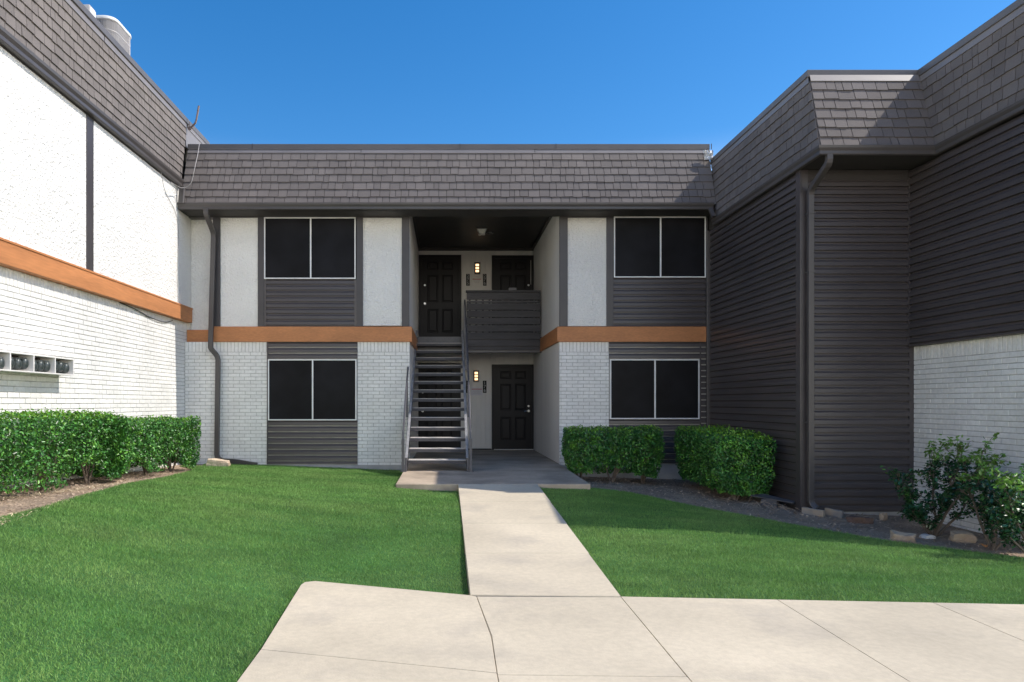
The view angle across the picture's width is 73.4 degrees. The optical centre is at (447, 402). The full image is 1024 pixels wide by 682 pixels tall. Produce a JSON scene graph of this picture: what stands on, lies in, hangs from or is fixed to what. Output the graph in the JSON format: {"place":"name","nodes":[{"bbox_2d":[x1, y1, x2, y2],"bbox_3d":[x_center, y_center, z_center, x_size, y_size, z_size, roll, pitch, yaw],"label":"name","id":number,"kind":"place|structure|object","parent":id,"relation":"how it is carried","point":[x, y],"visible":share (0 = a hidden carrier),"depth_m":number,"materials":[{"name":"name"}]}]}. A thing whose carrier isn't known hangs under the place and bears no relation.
{"place":"outdoors","nodes":[
{"label":"outdoors","id":0,"kind":"place"},
{"bbox_2d":[0,462,468,681],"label":"lawn","id":1,"kind":"structure","parent":0,"point":[95,660],"depth_m":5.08,"materials":[{"name":"green plant"}]},
{"bbox_2d":[0,464,1023,595],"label":"ground","id":2,"kind":"structure","parent":0,"point":[884,529],"depth_m":8.95,"materials":[{"name":"soil"}]},
{"bbox_2d":[0,407,129,494],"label":"hedge","id":3,"kind":"object","parent":2,"relation":"on","point":[93,457],"visible":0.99,"depth_m":7.68,"materials":[{"name":"green plant"}]},
{"bbox_2d":[0,482,130,524],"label":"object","id":4,"kind":"structure","parent":2,"relation":"on","point":[94,486],"depth_m":7.30,"materials":[{"name":"plant"}]},
{"bbox_2d":[0,464,187,514],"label":"mulch","id":5,"kind":"object","parent":2,"relation":"on","point":[140,477],"visible":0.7,"depth_m":8.09,"materials":[{"name":"brown wood"}]},
{"bbox_2d":[0,0,209,488],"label":"apartment building","id":6,"kind":"structure","parent":2,"relation":"on","point":[97,136],"depth_m":9.39,"materials":[{"name":"white brick"}]},
{"bbox_2d":[0,350,73,375],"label":"meter cabinet","id":7,"kind":"object","parent":6,"relation":"attached to","point":[16,362],"visible":1,"depth_m":8.00,"materials":[{"name":"metal"}]},
{"bbox_2d":[83,4,95,17],"bbox_3d":[-5.605,-5.625,10.510,0.310,0.910,0.180,0,0,0],"label":"electrical box","id":8,"kind":"object","parent":6,"relation":"on","point":[90,9],"visible":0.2,"depth_m":10.45,"materials":[{"name":"white metal"}]},
{"bbox_2d":[90,7,95,17],"bbox_3d":[-5.455,-5.755,10.510,0.009,0.590,0.160,0,0,0],"label":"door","id":9,"kind":"structure","parent":8,"relation":"in","point":[92,11],"depth_m":10.52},
{"bbox_2d":[96,15,130,54],"bbox_3d":[-5.615,-5.635,11.100,0.750,0.930,0.720,0,0,0],"label":"air conditioner","id":10,"kind":"object","parent":6,"relation":"on","point":[115,28],"visible":0.13,"depth_m":10.87,"materials":[{"name":"white metal"}]},
{"bbox_2d":[120,302,172,322],"bbox_3d":[-4.982,-1.464,11.401,0.020,0.128,2.002,0,0,0],"label":"wall cable","id":11,"kind":"object","parent":6,"relation":"attached to","point":[145,314],"depth_m":11.28,"materials":[{"name":"grey plastic"}]},
{"bbox_2d":[161,173,178,288],"bbox_3d":[-4.907,-2.872,12.051,0.044,2.084,0.911,0,0,-4],"label":"wall cable","id":12,"kind":"object","parent":6,"relation":"attached to","point":[178,237],"depth_m":12.45,"materials":[{"name":"grey plastic"}]},
{"bbox_2d":[188,105,199,129],"bbox_3d":[-4.790,-5.388,12.914,0.222,0.447,0.056,0,0,8],"label":"antenna mast","id":13,"kind":"object","parent":6,"relation":"attached to","point":[192,126],"visible":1,"depth_m":12.90,"materials":[{"name":"grey metal"}]},
{"bbox_2d":[82,414,201,478],"bbox_3d":[-4.543,0.674,10.400,0.767,1.004,2.772,0,0,0],"label":"hedge","id":14,"kind":"object","parent":2,"relation":"on","point":[165,437],"visible":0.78,"depth_m":10.37,"materials":[{"name":"green plant"}]},
{"bbox_2d":[206,458,230,466],"bbox_3d":[-4.176,1.123,12.451,0.422,0.196,0.197,1,3,-6],"label":"stone","id":15,"kind":"object","parent":2,"relation":"on","point":[216,462],"visible":0.65,"depth_m":12.36,"materials":[{"name":"stone"}]},
{"bbox_2d":[177,144,715,479],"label":"apartment building","id":16,"kind":"structure","parent":2,"relation":"on","point":[328,281],"depth_m":12.98,"materials":[{"name":"paint"}]},
{"bbox_2d":[171,144,199,187],"bbox_3d":[-4.670,-4.339,12.365,0.220,1.057,0.979,0,0,12],"label":"hanging cable","id":17,"kind":"object","parent":16,"relation":"hanging from","point":[193,172],"visible":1,"depth_m":12.35,"materials":[{"name":"grey plastic"}]},
{"bbox_2d":[264,217,355,278],"bbox_3d":[-2.608,-2.933,12.973,1.739,1.170,0.028,0,0,0],"label":"window","id":18,"kind":"structure","parent":16,"relation":"in","point":[294,247],"depth_m":12.98,"materials":[{"name":"black glass"}]},
{"bbox_2d":[268,359,356,419],"bbox_3d":[-2.563,-0.240,12.973,1.682,1.162,0.028,0,0,0],"label":"window","id":19,"kind":"structure","parent":16,"relation":"in","point":[298,389],"depth_m":12.98,"materials":[{"name":"black glass"}]},
{"bbox_2d":[418,363,460,447],"bbox_3d":[-0.206,0.099,16.860,1.088,2.142,0.100,0,0,0],"label":"door","id":20,"kind":"structure","parent":16,"relation":"in","point":[421,444],"depth_m":16.88,"materials":[{"name":"paint"}]},
{"bbox_2d":[419,255,460,336],"bbox_3d":[-0.174,-2.562,16.860,1.046,2.164,0.100,0,0,0],"label":"door","id":21,"kind":"structure","parent":16,"relation":"in","point":[439,275],"depth_m":16.88,"materials":[{"name":"paint"}]},
{"bbox_2d":[466,274,469,285],"bbox_3d":[0.514,-3.034,16.883,0.090,0.290,0.019,0,0,0],"label":"number plate","id":22,"kind":"object","parent":16,"relation":"attached to","point":[467,279],"visible":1,"depth_m":16.88,"materials":[{"name":"paint"}]},
{"bbox_2d":[473,370,478,381],"bbox_3d":[0.717,-0.651,16.851,0.136,0.283,0.082,0,0,0],"label":"wall lamp","id":23,"kind":"object","parent":16,"relation":"attached to","point":[475,375],"visible":1,"depth_m":16.81,"materials":[{"name":"glass"}]},
{"bbox_2d":[471,387,482,394],"bbox_3d":[0.731,-0.275,16.888,0.289,0.199,0.008,0,0,0],"label":"notice sign","id":24,"kind":"object","parent":16,"relation":"attached to","point":[476,390],"visible":1,"depth_m":16.89,"materials":[{"name":"paper"}]},
{"bbox_2d":[472,277,481,284],"bbox_3d":[0.731,-3.005,16.888,0.248,0.180,0.008,0,0,0],"label":"notice sign","id":25,"kind":"object","parent":16,"relation":"attached to","point":[476,280],"visible":1,"depth_m":16.89,"materials":[{"name":"beige"}]},
{"bbox_2d":[474,262,479,273],"bbox_3d":[0.743,-3.314,16.851,0.140,0.284,0.082,0,0,0],"label":"wall lamp","id":26,"kind":"object","parent":16,"relation":"attached to","point":[476,267],"visible":1,"depth_m":16.81,"materials":[{"name":"white glass"}]},
{"bbox_2d":[476,227,487,235],"bbox_3d":[0.760,-3.737,15.000,0.240,0.164,0.240,0,0,0],"label":"ceiling light","id":27,"kind":"object","parent":16,"relation":"attached to","point":[481,230],"visible":1,"depth_m":14.91,"materials":[{"name":"white glass"}]},
{"bbox_2d":[483,274,486,285],"bbox_3d":[0.930,-3.034,16.883,0.088,0.290,0.019,0,0,0],"label":"number plate","id":28,"kind":"object","parent":16,"relation":"attached to","point":[484,279],"visible":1,"depth_m":16.88,"materials":[{"name":"paint"}]},
{"bbox_2d":[483,381,486,392],"bbox_3d":[0.929,-0.388,16.883,0.090,0.301,0.019,0,0,0],"label":"number plate","id":29,"kind":"object","parent":16,"relation":"attached to","point":[484,386],"visible":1,"depth_m":16.88,"materials":[{"name":"paint"}]},
{"bbox_2d":[492,255,533,317],"bbox_3d":[1.630,-2.557,16.882,1.053,2.153,0.055,0,0,0],"label":"door","id":30,"kind":"structure","parent":16,"relation":"in","point":[508,271],"depth_m":16.88,"materials":[{"name":"paint"}]},
{"bbox_2d":[492,364,533,449],"bbox_3d":[1.630,0.115,16.855,1.053,2.110,0.110,0,0,0],"label":"door","id":31,"kind":"structure","parent":16,"relation":"in","point":[512,384],"depth_m":16.88,"materials":[{"name":"paint"}]},
{"bbox_2d":[610,359,699,418],"bbox_3d":[3.945,-0.252,12.973,1.698,1.138,0.028,0,0,0],"label":"window","id":32,"kind":"structure","parent":16,"relation":"in","point":[639,388],"depth_m":12.98,"materials":[{"name":"black glass"}]},
{"bbox_2d":[614,217,705,277],"bbox_3d":[4.042,-2.951,12.973,1.747,1.158,0.028,0,0,0],"label":"window","id":33,"kind":"structure","parent":16,"relation":"in","point":[644,247],"depth_m":12.98,"materials":[{"name":"black glass"}]},
{"bbox_2d":[396,450,589,490],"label":"porch slab","id":34,"kind":"structure","parent":2,"relation":"on","point":[512,467],"depth_m":11.40,"materials":[{"name":"concrete"}]},
{"bbox_2d":[400,300,473,471],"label":"staircase","id":35,"kind":"structure","parent":34,"relation":"on","point":[440,342],"depth_m":12.99,"materials":[{"name":"metal"}]},
{"bbox_2d":[561,424,665,483],"bbox_3d":[2.898,0.917,12.015,1.751,1.083,0.988,0,0,0],"label":"hedge","id":36,"kind":"object","parent":2,"relation":"on","point":[574,452],"visible":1,"depth_m":11.70,"materials":[{"name":"green plant"}]},
{"bbox_2d":[673,424,776,500],"bbox_3d":[4.403,0.942,10.992,1.038,1.161,2.039,0,0,0],"label":"hedge","id":37,"kind":"object","parent":2,"relation":"on","point":[711,465],"visible":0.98,"depth_m":10.20,"materials":[{"name":"green plant"}]},
{"bbox_2d":[707,496,800,513],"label":"twigs","id":38,"kind":"object","parent":2,"relation":"on","point":[747,505],"visible":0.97,"depth_m":9.71,"materials":[{"name":"brown wood"}]},
{"bbox_2d":[750,492,794,507],"bbox_3d":[4.744,1.443,9.943,0.164,0.215,0.641,0,0,-36],"label":"drain cover","id":39,"kind":"object","parent":2,"relation":"on","point":[768,499],"visible":0.75,"depth_m":9.93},
{"bbox_2d":[802,507,824,516],"bbox_3d":[5.022,1.517,9.365,0.060,0.134,0.290,0,0,-38],"label":"stone","id":40,"kind":"object","parent":2,"relation":"on","point":[810,511],"visible":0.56,"depth_m":9.33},
{"bbox_2d":[825,508,843,517],"bbox_3d":[5.290,1.526,9.335,0.050,0.140,0.252,0,0,-24],"label":"stone","id":41,"kind":"object","parent":2,"relation":"on","point":[834,513],"visible":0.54,"depth_m":9.30,"materials":[{"name":"grey stone"}]},
{"bbox_2d":[846,515,873,523],"bbox_3d":[5.392,1.548,8.932,0.312,0.129,0.168,0,0,-3],"label":"stone","id":42,"kind":"object","parent":2,"relation":"on","point":[858,519],"visible":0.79,"depth_m":8.86,"materials":[{"name":"brown stone"}]},
{"bbox_2d":[707,0,1023,541],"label":"apartment building","id":43,"kind":"structure","parent":2,"relation":"on","point":[866,228],"depth_m":9.59,"materials":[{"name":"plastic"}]},
{"bbox_2d":[879,512,887,519],"bbox_3d":[5.904,1.559,9.246,0.091,0.134,0.075,0,0,-23],"label":"stone","id":44,"kind":"object","parent":2,"relation":"on","point":[883,516],"visible":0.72,"depth_m":9.22,"materials":[{"name":"beige stone"}]},
{"bbox_2d":[890,530,915,542],"bbox_3d":[5.199,1.546,7.793,0.253,0.135,0.132,7,15,28],"label":"stone","id":45,"kind":"object","parent":2,"relation":"on","point":[897,535],"visible":0.74,"depth_m":7.76,"materials":[{"name":"beige stone"}]},
{"bbox_2d":[919,534,935,538],"bbox_3d":[5.641,1.588,8.015,0.161,0.085,0.099,0,0,-11],"label":"stone","id":46,"kind":"object","parent":2,"relation":"on","point":[926,536],"visible":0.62,"depth_m":7.98,"materials":[{"name":"grey stone"}]},
{"bbox_2d":[880,432,1010,535],"bbox_3d":[5.895,0.988,8.061,1.297,1.303,0.940,0,0,0],"label":"shrub","id":47,"kind":"object","parent":2,"relation":"on","point":[919,513],"visible":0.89,"depth_m":8.13,"materials":[{"name":"green plant"}]},
{"bbox_2d":[948,530,976,542],"bbox_3d":[5.935,1.562,7.857,0.261,0.159,0.146,5,10,20],"label":"stone","id":48,"kind":"object","parent":2,"relation":"on","point":[961,535],"visible":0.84,"depth_m":7.80,"materials":[{"name":"beige stone"}]},
{"bbox_2d":[946,455,1023,549],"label":"shrub","id":49,"kind":"object","parent":2,"relation":"on","point":[984,497],"visible":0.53,"depth_m":7.45,"materials":[{"name":"green plant"}]},
{"bbox_2d":[984,464,1023,552],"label":"shrub","id":50,"kind":"object","parent":2,"relation":"on","point":[1012,521],"visible":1,"depth_m":6.88,"materials":[{"name":"green plant"}]},
{"bbox_2d":[458,484,620,596],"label":"path","id":51,"kind":"structure","parent":0,"point":[521,540],"depth_m":6.39,"materials":[{"name":"concrete"}]},
{"bbox_2d":[80,0,1015,170],"label":"sky","id":52,"kind":"structure","parent":0,"point":[256,71],"materials":[{"name":"blue"}]},
{"bbox_2d":[237,581,1023,681],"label":"sidewalk","id":53,"kind":"structure","parent":0,"point":[330,632],"depth_m":4.17,"materials":[{"name":"concrete"}]},
{"bbox_2d":[540,486,1023,603],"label":"lawn","id":54,"kind":"structure","parent":0,"point":[712,582],"depth_m":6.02,"materials":[{"name":"green plant"}]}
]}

